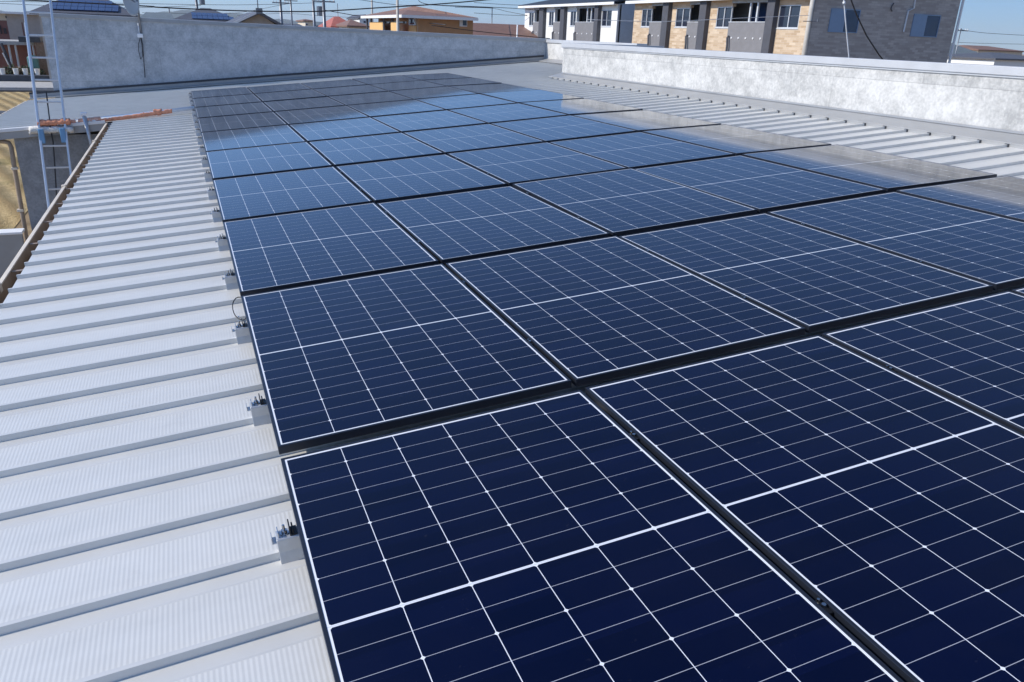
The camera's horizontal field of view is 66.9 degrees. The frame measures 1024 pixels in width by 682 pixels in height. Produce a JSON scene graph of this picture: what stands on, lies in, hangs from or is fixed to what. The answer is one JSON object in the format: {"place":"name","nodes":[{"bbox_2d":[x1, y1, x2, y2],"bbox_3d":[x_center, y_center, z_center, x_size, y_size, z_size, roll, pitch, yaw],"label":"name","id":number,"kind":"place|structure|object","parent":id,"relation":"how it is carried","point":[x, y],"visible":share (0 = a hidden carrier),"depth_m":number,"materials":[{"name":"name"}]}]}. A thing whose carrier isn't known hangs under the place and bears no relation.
{"place":"outdoors","nodes":[
{"label":"outdoors","id":0,"kind":"place"},
{"bbox_2d":[0,39,36,73],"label":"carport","id":1,"kind":"object","parent":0,"point":[15,52],"visible":0.52,"depth_m":58.17,"materials":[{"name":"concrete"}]},
{"bbox_2d":[0,11,41,39],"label":"warehouse","id":2,"kind":"structure","parent":0,"point":[12,26],"depth_m":60.92,"materials":[{"name":"white metal"}]},
{"bbox_2d":[0,81,53,88],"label":"road","id":3,"kind":"structure","parent":0,"point":[20,85],"depth_m":49.63,"materials":[{"name":"concrete"}]},
{"bbox_2d":[0,92,54,228],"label":"roof","id":4,"kind":"structure","parent":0,"point":[10,217],"depth_m":21.30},
{"bbox_2d":[18,36,48,74],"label":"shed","id":5,"kind":"structure","parent":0,"point":[39,46],"depth_m":53.99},
{"bbox_2d":[29,0,137,81],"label":"house","id":6,"kind":"structure","parent":0,"point":[88,9],"depth_m":52.30,"materials":[{"name":"stone"}]},
{"bbox_2d":[0,10,297,23],"bbox_3d":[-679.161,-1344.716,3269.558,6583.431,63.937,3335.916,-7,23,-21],"label":"hills","id":7,"kind":"structure","parent":0,"point":[235,15],"depth_m":3215.36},
{"bbox_2d":[140,12,173,19],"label":"house","id":8,"kind":"structure","parent":0,"point":[149,15],"depth_m":77.17,"materials":[{"name":"grey tile"}]},
{"bbox_2d":[174,8,233,21],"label":"house","id":9,"kind":"structure","parent":0,"point":[206,15],"depth_m":69.32,"materials":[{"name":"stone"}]},
{"bbox_2d":[25,0,485,11],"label":"power line","id":10,"kind":"object","parent":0,"point":[254,10],"visible":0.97,"depth_m":40.28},
{"bbox_2d":[295,19,312,25],"bbox_3d":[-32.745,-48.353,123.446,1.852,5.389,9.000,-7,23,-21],"label":"house","id":11,"kind":"structure","parent":0,"point":[304,22],"depth_m":119.26,"materials":[{"name":"white tile"}]},
{"bbox_2d":[336,19,369,29],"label":"house","id":12,"kind":"structure","parent":0,"point":[351,24],"depth_m":92.67,"materials":[{"name":"brown tile"}]},
{"bbox_2d":[346,14,369,28],"bbox_3d":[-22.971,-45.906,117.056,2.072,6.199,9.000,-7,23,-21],"label":"house","id":13,"kind":"structure","parent":0,"point":[360,19],"depth_m":112.81,"materials":[{"name":"stone"}]},
{"bbox_2d":[363,0,542,10],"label":"power line","id":14,"kind":"object","parent":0,"point":[467,6],"visible":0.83,"depth_m":57.98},
{"bbox_2d":[431,25,549,38],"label":"power line","id":15,"kind":"object","parent":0,"point":[489,32],"visible":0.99,"depth_m":50.19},
{"bbox_2d":[0,0,1023,53],"label":"sky","id":16,"kind":"structure","parent":0,"point":[1000,17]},
{"bbox_2d":[14,54,1023,242],"bbox_3d":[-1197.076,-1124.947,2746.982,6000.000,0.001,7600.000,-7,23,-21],"label":"ground","id":17,"kind":"structure","parent":0,"point":[19,225],"depth_m":16.86,"materials":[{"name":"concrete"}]},
{"bbox_2d":[0,228,24,277],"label":"wall","id":18,"kind":"structure","parent":17,"relation":"on","point":[11,242],"depth_m":12.60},
{"bbox_2d":[0,74,49,81],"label":"wall","id":19,"kind":"structure","parent":17,"relation":"on","point":[18,78],"depth_m":52.59,"materials":[{"name":"grey"}]},
{"bbox_2d":[0,89,53,91],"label":"ditch edge","id":20,"kind":"object","parent":17,"relation":"on","point":[18,90],"depth_m":46.67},
{"bbox_2d":[27,55,39,73],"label":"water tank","id":21,"kind":"object","parent":17,"relation":"on","point":[35,61],"visible":0.29,"depth_m":53.42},
{"bbox_2d":[22,0,71,207],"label":"ladder","id":22,"kind":"object","parent":17,"relation":"on","point":[63,136],"visible":0.7,"depth_m":12.53,"materials":[{"name":"metal"}]},
{"bbox_2d":[29,118,73,134],"bbox_3d":[-7.501,-3.493,12.621,0.647,0.263,0.177,-7,23,-21],"label":"eave pad","id":23,"kind":"object","parent":22,"relation":"attached to","point":[54,127],"visible":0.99,"depth_m":12.59,"materials":[{"name":"white fabric"}]},
{"bbox_2d":[46,92,56,195],"bbox_3d":[-7.643,-2.950,12.879,0.203,2.266,0.222,-7,23,-21],"label":"hanging cord","id":24,"kind":"object","parent":22,"relation":"hanging from","point":[53,144],"visible":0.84,"depth_m":12.73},
{"bbox_2d":[195,0,204,8],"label":"utility pole","id":25,"kind":"object","parent":17,"relation":"on","point":[202,2],"visible":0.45,"depth_m":77.86,"materials":[{"name":"metal"}]},
{"bbox_2d":[2,1,321,4],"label":"power line","id":26,"kind":"object","parent":25,"relation":"attached to","point":[179,4],"visible":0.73,"depth_m":77.71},
{"bbox_2d":[226,0,284,25],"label":"house","id":27,"kind":"structure","parent":17,"relation":"on","point":[256,17],"depth_m":45.33,"materials":[{"name":"stone"}]},
{"bbox_2d":[272,0,288,23],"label":"utility pole","id":28,"kind":"object","parent":17,"relation":"on","point":[280,2],"visible":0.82,"depth_m":85.27,"materials":[{"name":"metal"}]},
{"bbox_2d":[312,0,321,26],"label":"utility pole","id":29,"kind":"object","parent":17,"relation":"on","point":[319,8],"visible":0.42,"depth_m":73.07,"materials":[{"name":"metal"}]},
{"bbox_2d":[313,0,334,26],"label":"utility pole","id":30,"kind":"object","parent":17,"relation":"on","point":[324,13],"visible":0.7,"depth_m":64.17,"materials":[{"name":"metal"}]},
{"bbox_2d":[318,16,345,27],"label":"house","id":31,"kind":"structure","parent":17,"relation":"on","point":[332,22],"depth_m":100.07,"materials":[{"name":"red tile"}]},
{"bbox_2d":[396,0,398,30],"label":"utility pole","id":32,"kind":"object","parent":17,"relation":"on","point":[397,16],"depth_m":45.84,"materials":[{"name":"concrete"}]},
{"bbox_2d":[361,6,477,34],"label":"house","id":33,"kind":"structure","parent":17,"relation":"on","point":[415,19],"depth_m":55.40,"materials":[{"name":"orange"}]},
{"bbox_2d":[473,23,537,38],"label":"house","id":34,"kind":"structure","parent":17,"relation":"on","point":[504,29],"depth_m":69.87,"materials":[{"name":"brown tile"}]},
{"bbox_2d":[0,62,1023,681],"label":"building","id":35,"kind":"structure","parent":17,"relation":"on","point":[146,510],"depth_m":3.22,"materials":[{"name":"grey metal"}]},
{"bbox_2d":[0,140,28,240],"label":"downpipe","id":36,"kind":"object","parent":35,"relation":"attached to","point":[14,168],"visible":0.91,"depth_m":12.85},
{"bbox_2d":[80,112,91,144],"bbox_3d":[-7.031,-3.261,12.971,0.202,1.091,0.109,1,22,-2],"label":"prop post","id":37,"kind":"object","parent":35,"relation":"attached to","point":[85,121],"visible":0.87,"depth_m":12.82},
{"bbox_2d":[71,106,194,122],"bbox_3d":[-6.465,-3.800,13.066,2.107,0.308,0.115,-7,23,-21],"label":"tie pole","id":38,"kind":"object","parent":35,"relation":"on","point":[154,112],"visible":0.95,"depth_m":13.08,"materials":[{"name":"orange metal"}]},
{"bbox_2d":[206,186,216,199],"bbox_3d":[-2.705,-1.336,6.997,0.104,0.116,0.071,-11,25,-19],"label":"roof clamp","id":39,"kind":"object","parent":35,"relation":"on","point":[211,194],"visible":0.88,"depth_m":6.97,"materials":[{"name":"silver metal"}]},
{"bbox_2d":[209,208,221,222],"bbox_3d":[-2.364,-1.014,6.216,0.104,0.116,0.071,-11,25,-19],"label":"roof clamp","id":40,"kind":"object","parent":35,"relation":"on","point":[216,215],"visible":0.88,"depth_m":6.19,"materials":[{"name":"silver metal"}]},
{"bbox_2d":[215,234,228,251],"bbox_3d":[-2.024,-0.693,5.435,0.104,0.116,0.071,-11,25,-19],"label":"roof clamp","id":41,"kind":"object","parent":35,"relation":"on","point":[222,244],"visible":0.86,"depth_m":5.41,"materials":[{"name":"silver metal"}]},
{"bbox_2d":[191,87,252,98],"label":"solar panel","id":42,"kind":"object","parent":35,"relation":"on","point":[220,92],"visible":0.84,"depth_m":15.92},
{"bbox_2d":[193,94,261,106],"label":"solar panel","id":43,"kind":"object","parent":35,"relation":"on","point":[225,100],"visible":0.77,"depth_m":14.35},
{"bbox_2d":[221,269,238,289],"bbox_3d":[-1.683,-0.372,4.654,0.104,0.116,0.071,-11,25,-19],"label":"roof clamp","id":44,"kind":"object","parent":35,"relation":"on","point":[230,280],"visible":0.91,"depth_m":4.63,"materials":[{"name":"silver metal"}]},
{"bbox_2d":[195,102,272,117],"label":"solar panel","id":45,"kind":"object","parent":35,"relation":"on","point":[230,110],"visible":0.81,"depth_m":12.80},
{"bbox_2d":[231,318,251,343],"bbox_3d":[-1.343,-0.051,3.873,0.104,0.116,0.071,-11,25,-19],"label":"roof clamp","id":46,"kind":"object","parent":35,"relation":"on","point":[242,332],"visible":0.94,"depth_m":3.85,"materials":[{"name":"silver metal"}]},
{"bbox_2d":[197,112,286,132],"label":"solar panel","id":47,"kind":"object","parent":35,"relation":"on","point":[234,122],"visible":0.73,"depth_m":11.26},
{"bbox_2d":[201,125,305,151],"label":"solar panel","id":48,"kind":"object","parent":35,"relation":"on","point":[245,138],"visible":0.77,"depth_m":9.71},
{"bbox_2d":[246,393,270,426],"bbox_3d":[-1.002,0.270,3.092,0.104,0.116,0.071,-11,25,-19],"label":"roof clamp","id":49,"kind":"object","parent":35,"relation":"on","point":[259,410],"visible":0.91,"depth_m":3.07,"materials":[{"name":"silver metal"}]},
{"bbox_2d":[206,142,331,180],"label":"solar panel","id":50,"kind":"object","parent":35,"relation":"on","point":[249,161],"visible":0.81,"depth_m":8.12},
{"bbox_2d":[247,83,310,93],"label":"solar panel","id":51,"kind":"object","parent":35,"relation":"on","point":[276,88],"visible":0.75,"depth_m":16.29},
{"bbox_2d":[270,519,303,563],"bbox_3d":[-0.661,0.591,2.311,0.104,0.116,0.071,-11,25,-19],"label":"roof clamp","id":52,"kind":"object","parent":35,"relation":"on","point":[287,541],"visible":0.88,"depth_m":2.29,"materials":[{"name":"silver metal"}]},
{"bbox_2d":[254,89,326,101],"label":"solar panel","id":53,"kind":"object","parent":35,"relation":"on","point":[286,95],"visible":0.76,"depth_m":14.70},
{"bbox_2d":[29,13,553,98],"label":"parapet wall","id":54,"kind":"structure","parent":35,"relation":"on","point":[98,54],"depth_m":18.78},
{"bbox_2d":[123,0,144,74],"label":"satellite dish","id":55,"kind":"object","parent":54,"relation":"attached to","point":[132,7],"visible":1,"depth_m":17.61,"materials":[{"name":"metal"}]},
{"bbox_2d":[213,166,371,221],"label":"solar panel","id":56,"kind":"object","parent":35,"relation":"on","point":[254,196],"visible":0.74,"depth_m":6.56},
{"bbox_2d":[263,97,344,112],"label":"solar panel","id":57,"kind":"object","parent":35,"relation":"on","point":[296,104],"visible":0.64,"depth_m":13.17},
{"bbox_2d":[275,106,368,125],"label":"solar panel","id":58,"kind":"object","parent":35,"relation":"on","point":[290,117],"visible":0.77,"depth_m":11.62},
{"bbox_2d":[223,202,438,295],"bbox_3d":[-1.285,-0.664,5.172,1.134,0.034,1.722,-11,25,-19],"label":"solar panel","id":59,"kind":"object","parent":35,"relation":"on","point":[282,251],"visible":0.88,"depth_m":4.97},
{"bbox_2d":[301,79,366,88],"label":"solar panel","id":60,"kind":"object","parent":35,"relation":"on","point":[331,84],"visible":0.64,"depth_m":16.66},
{"bbox_2d":[289,117,399,142],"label":"solar panel","id":61,"kind":"object","parent":35,"relation":"on","point":[335,129],"visible":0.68,"depth_m":10.06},
{"bbox_2d":[313,85,386,96],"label":"solar panel","id":62,"kind":"object","parent":35,"relation":"on","point":[346,90],"visible":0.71,"depth_m":15.10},
{"bbox_2d":[328,91,412,105],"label":"solar panel","id":63,"kind":"object","parent":35,"relation":"on","point":[365,98],"visible":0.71,"depth_m":13.57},
{"bbox_2d":[309,132,442,167],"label":"solar panel","id":64,"kind":"object","parent":35,"relation":"on","point":[361,149],"visible":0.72,"depth_m":8.49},
{"bbox_2d":[352,75,418,84],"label":"solar panel","id":65,"kind":"object","parent":35,"relation":"on","point":[383,79],"visible":0.69,"depth_m":17.08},
{"bbox_2d":[347,100,444,116],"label":"solar panel","id":66,"kind":"object","parent":35,"relation":"on","point":[391,108],"visible":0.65,"depth_m":12.00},
{"bbox_2d":[241,264,571,454],"bbox_3d":[-0.611,-0.029,3.627,1.134,0.034,1.722,-11,25,-19],"label":"solar panel","id":67,"kind":"object","parent":35,"relation":"on","point":[340,360],"visible":1,"depth_m":3.36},
{"bbox_2d":[369,80,443,91],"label":"solar panel","id":68,"kind":"object","parent":35,"relation":"on","point":[394,86],"visible":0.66,"depth_m":15.50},
{"bbox_2d":[336,154,506,203],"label":"solar panel","id":69,"kind":"object","parent":35,"relation":"on","point":[400,179],"visible":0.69,"depth_m":6.92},
{"bbox_2d":[371,110,486,132],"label":"solar panel","id":70,"kind":"object","parent":35,"relation":"on","point":[411,122],"visible":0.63,"depth_m":10.44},
{"bbox_2d":[390,86,476,99],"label":"solar panel","id":71,"kind":"object","parent":35,"relation":"on","point":[432,92],"visible":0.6,"depth_m":13.95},
{"bbox_2d":[402,73,471,79],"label":"solar panel","id":72,"kind":"object","parent":35,"relation":"on","point":[434,76],"visible":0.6,"depth_m":17.43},
{"bbox_2d":[423,77,500,85],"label":"solar panel","id":73,"kind":"object","parent":35,"relation":"on","point":[460,81],"visible":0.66,"depth_m":15.85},
{"bbox_2d":[416,94,515,109],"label":"solar panel","id":74,"kind":"object","parent":35,"relation":"on","point":[462,101],"visible":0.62,"depth_m":12.38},
{"bbox_2d":[403,124,543,154],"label":"solar panel","id":75,"kind":"object","parent":35,"relation":"on","point":[465,138],"visible":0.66,"depth_m":8.88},
{"bbox_2d":[449,83,536,93],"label":"solar panel","id":76,"kind":"object","parent":35,"relation":"on","point":[488,88],"visible":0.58,"depth_m":14.37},
{"bbox_2d":[377,186,609,264],"bbox_3d":[-0.215,-0.875,5.552,1.134,0.033,1.722,-11,25,-19],"label":"solar panel","id":77,"kind":"object","parent":35,"relation":"on","point":[444,229],"visible":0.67,"depth_m":5.35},
{"bbox_2d":[448,103,567,123],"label":"solar panel","id":78,"kind":"object","parent":35,"relation":"on","point":[502,113],"visible":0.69,"depth_m":10.82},
{"bbox_2d":[480,89,582,102],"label":"solar panel","id":79,"kind":"object","parent":35,"relation":"on","point":[528,95],"visible":0.75,"depth_m":12.78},
{"bbox_2d":[447,142,626,185],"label":"solar panel","id":80,"kind":"object","parent":35,"relation":"on","point":[510,165],"visible":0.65,"depth_m":7.33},
{"bbox_2d":[491,115,636,142],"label":"solar panel","id":81,"kind":"object","parent":35,"relation":"on","point":[558,128],"visible":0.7,"depth_m":9.26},
{"bbox_2d":[520,98,642,114],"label":"solar panel","id":82,"kind":"object","parent":35,"relation":"on","point":[578,106],"visible":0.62,"depth_m":11.19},
{"bbox_2d":[281,390,903,681],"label":"solar panel","id":83,"kind":"object","parent":35,"relation":"on","point":[578,536],"visible":1,"depth_m":2.06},
{"bbox_2d":[540,39,646,63],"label":"parapet wall","id":84,"kind":"structure","parent":35,"relation":"on","point":[554,51],"depth_m":20.94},
{"bbox_2d":[446,236,804,386],"bbox_3d":[0.458,-0.243,4.005,1.134,0.032,1.722,-11,25,-19],"label":"solar panel","id":85,"kind":"object","parent":35,"relation":"on","point":[581,313],"visible":0.87,"depth_m":3.76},
{"bbox_2d":[513,168,756,236],"bbox_3d":[0.853,-1.097,5.926,1.134,0.034,1.722,-11,25,-19],"label":"solar panel","id":86,"kind":"object","parent":35,"relation":"on","point":[623,202],"visible":0.84,"depth_m":5.73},
{"bbox_2d":[549,132,734,168],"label":"solar panel","id":87,"kind":"object","parent":35,"relation":"on","point":[635,150],"visible":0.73,"depth_m":7.70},
{"bbox_2d":[572,110,720,131],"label":"solar panel","id":88,"kind":"object","parent":35,"relation":"on","point":[641,120],"visible":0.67,"depth_m":9.65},
{"bbox_2d":[642,124,830,155],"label":"solar panel","id":89,"kind":"object","parent":35,"relation":"on","point":[736,140],"visible":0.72,"depth_m":8.10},
{"bbox_2d":[635,155,885,213],"bbox_3d":[1.922,-1.308,6.306,1.134,0.034,1.722,-11,25,-19],"label":"solar panel","id":90,"kind":"object","parent":35,"relation":"on","point":[761,186],"visible":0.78,"depth_m":6.12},
{"bbox_2d":[549,43,1023,148],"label":"parapet wall","id":91,"kind":"structure","parent":35,"relation":"on","point":[973,102],"depth_m":9.82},
{"bbox_2d":[585,335,1023,681],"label":"solar panel","id":92,"kind":"object","parent":35,"relation":"on","point":[877,508],"visible":0.88,"depth_m":2.34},
{"bbox_2d":[619,213,992,332],"bbox_3d":[1.527,-0.455,4.383,1.134,0.032,1.722,-11,25,-19],"label":"solar panel","id":93,"kind":"object","parent":35,"relation":"on","point":[809,279],"visible":0.84,"depth_m":4.15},
{"bbox_2d":[815,598,832,616],"bbox_3d":[0.763,0.692,1.912,0.120,0.112,0.060,-11,25,-19],"label":"clamp","id":94,"kind":"object","parent":35,"relation":"on","point":[824,606],"visible":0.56,"depth_m":1.89,"materials":[{"name":"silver metal"}]},
{"bbox_2d":[742,144,996,191],"bbox_3d":[2.991,-1.516,6.686,1.134,0.034,1.722,-10,25,-20],"label":"solar panel","id":95,"kind":"object","parent":35,"relation":"on","point":[890,173],"visible":0.82,"depth_m":6.52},
{"bbox_2d":[767,192,1023,289],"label":"solar panel","id":96,"kind":"object","parent":35,"relation":"on","point":[987,248],"visible":0.86,"depth_m":4.73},
{"bbox_2d":[822,291,1023,433],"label":"solar panel","id":97,"kind":"object","parent":35,"relation":"on","point":[969,353],"visible":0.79,"depth_m":3.19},
{"bbox_2d":[896,176,1023,221],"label":"solar panel","id":98,"kind":"object","parent":35,"relation":"on","point":[1002,196],"visible":0.81,"depth_m":5.51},
{"bbox_2d":[518,0,634,42],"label":"apartment building","id":99,"kind":"structure","parent":17,"relation":"on","point":[561,19],"depth_m":62.29,"materials":[{"name":"paint"}]},
{"bbox_2d":[569,11,575,26],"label":"window","id":100,"kind":"structure","parent":99,"relation":"in","point":[573,13],"depth_m":63.27,"materials":[{"name":"clear glass"}]},
{"bbox_2d":[601,10,611,26],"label":"window","id":101,"kind":"structure","parent":99,"relation":"in","point":[606,14],"depth_m":58.36,"materials":[{"name":"clear glass"}]},
{"bbox_2d":[801,0,818,54],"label":"utility pole","id":102,"kind":"object","parent":17,"relation":"on","point":[809,21],"visible":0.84,"depth_m":36.86,"materials":[{"name":"concrete"}]},
{"bbox_2d":[588,15,808,21],"bbox_3d":[8.743,-13.851,33.180,12.666,0.685,1.056,-10,25,-29],"label":"power line","id":103,"kind":"object","parent":102,"relation":"attached to","point":[696,20],"visible":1,"depth_m":32.30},
{"bbox_2d":[947,52,1023,66],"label":"house","id":104,"kind":"structure","parent":17,"relation":"on","point":[994,58],"depth_m":85.59,"materials":[{"name":"stone"}]},
{"bbox_2d":[625,0,964,62],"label":"apartment building","id":105,"kind":"structure","parent":0,"point":[914,30],"depth_m":42.69,"materials":[{"name":"beige brick"}]},
{"bbox_2d":[640,9,652,27],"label":"window","id":106,"kind":"structure","parent":105,"relation":"in","point":[647,14],"depth_m":53.42,"materials":[{"name":"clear glass"}]},
{"bbox_2d":[674,8,691,27],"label":"window","id":107,"kind":"structure","parent":105,"relation":"in","point":[683,15],"depth_m":49.63,"materials":[{"name":"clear glass"}]},
{"bbox_2d":[715,7,733,28],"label":"window","id":108,"kind":"structure","parent":105,"relation":"in","point":[723,13],"depth_m":45.91,"materials":[{"name":"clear glass"}]},
{"bbox_2d":[751,4,766,21],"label":"balcony door","id":109,"kind":"structure","parent":105,"relation":"in","point":[763,7],"depth_m":44.78,"materials":[{"name":"blue glass"}]},
{"bbox_2d":[776,5,800,28],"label":"window","id":110,"kind":"structure","parent":105,"relation":"in","point":[791,21],"depth_m":41.05,"materials":[{"name":"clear glass"}]},
{"bbox_2d":[828,8,860,32],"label":"window","id":111,"kind":"structure","parent":105,"relation":"in","point":[837,18],"depth_m":40.53,"materials":[{"name":"blue glass"}]},
{"bbox_2d":[910,14,940,37],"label":"window","id":112,"kind":"structure","parent":105,"relation":"in","point":[923,25],"depth_m":42.63,"materials":[{"name":"blue glass"}]},
{"bbox_2d":[843,0,849,57],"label":"pole","id":113,"kind":"object","parent":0,"point":[844,2],"visible":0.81,"depth_m":17.49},
{"bbox_2d":[850,0,882,58],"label":"service cable","id":114,"kind":"object","parent":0,"point":[864,30],"visible":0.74,"depth_m":24.93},
{"bbox_2d":[949,43,978,53],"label":"house","id":115,"kind":"structure","parent":0,"point":[961,50],"depth_m":101.17,"materials":[{"name":"grey tile"}]},
{"bbox_2d":[958,45,1023,54],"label":"roof","id":116,"kind":"structure","parent":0,"point":[981,49],"depth_m":134.67,"materials":[{"name":"brown tile"}]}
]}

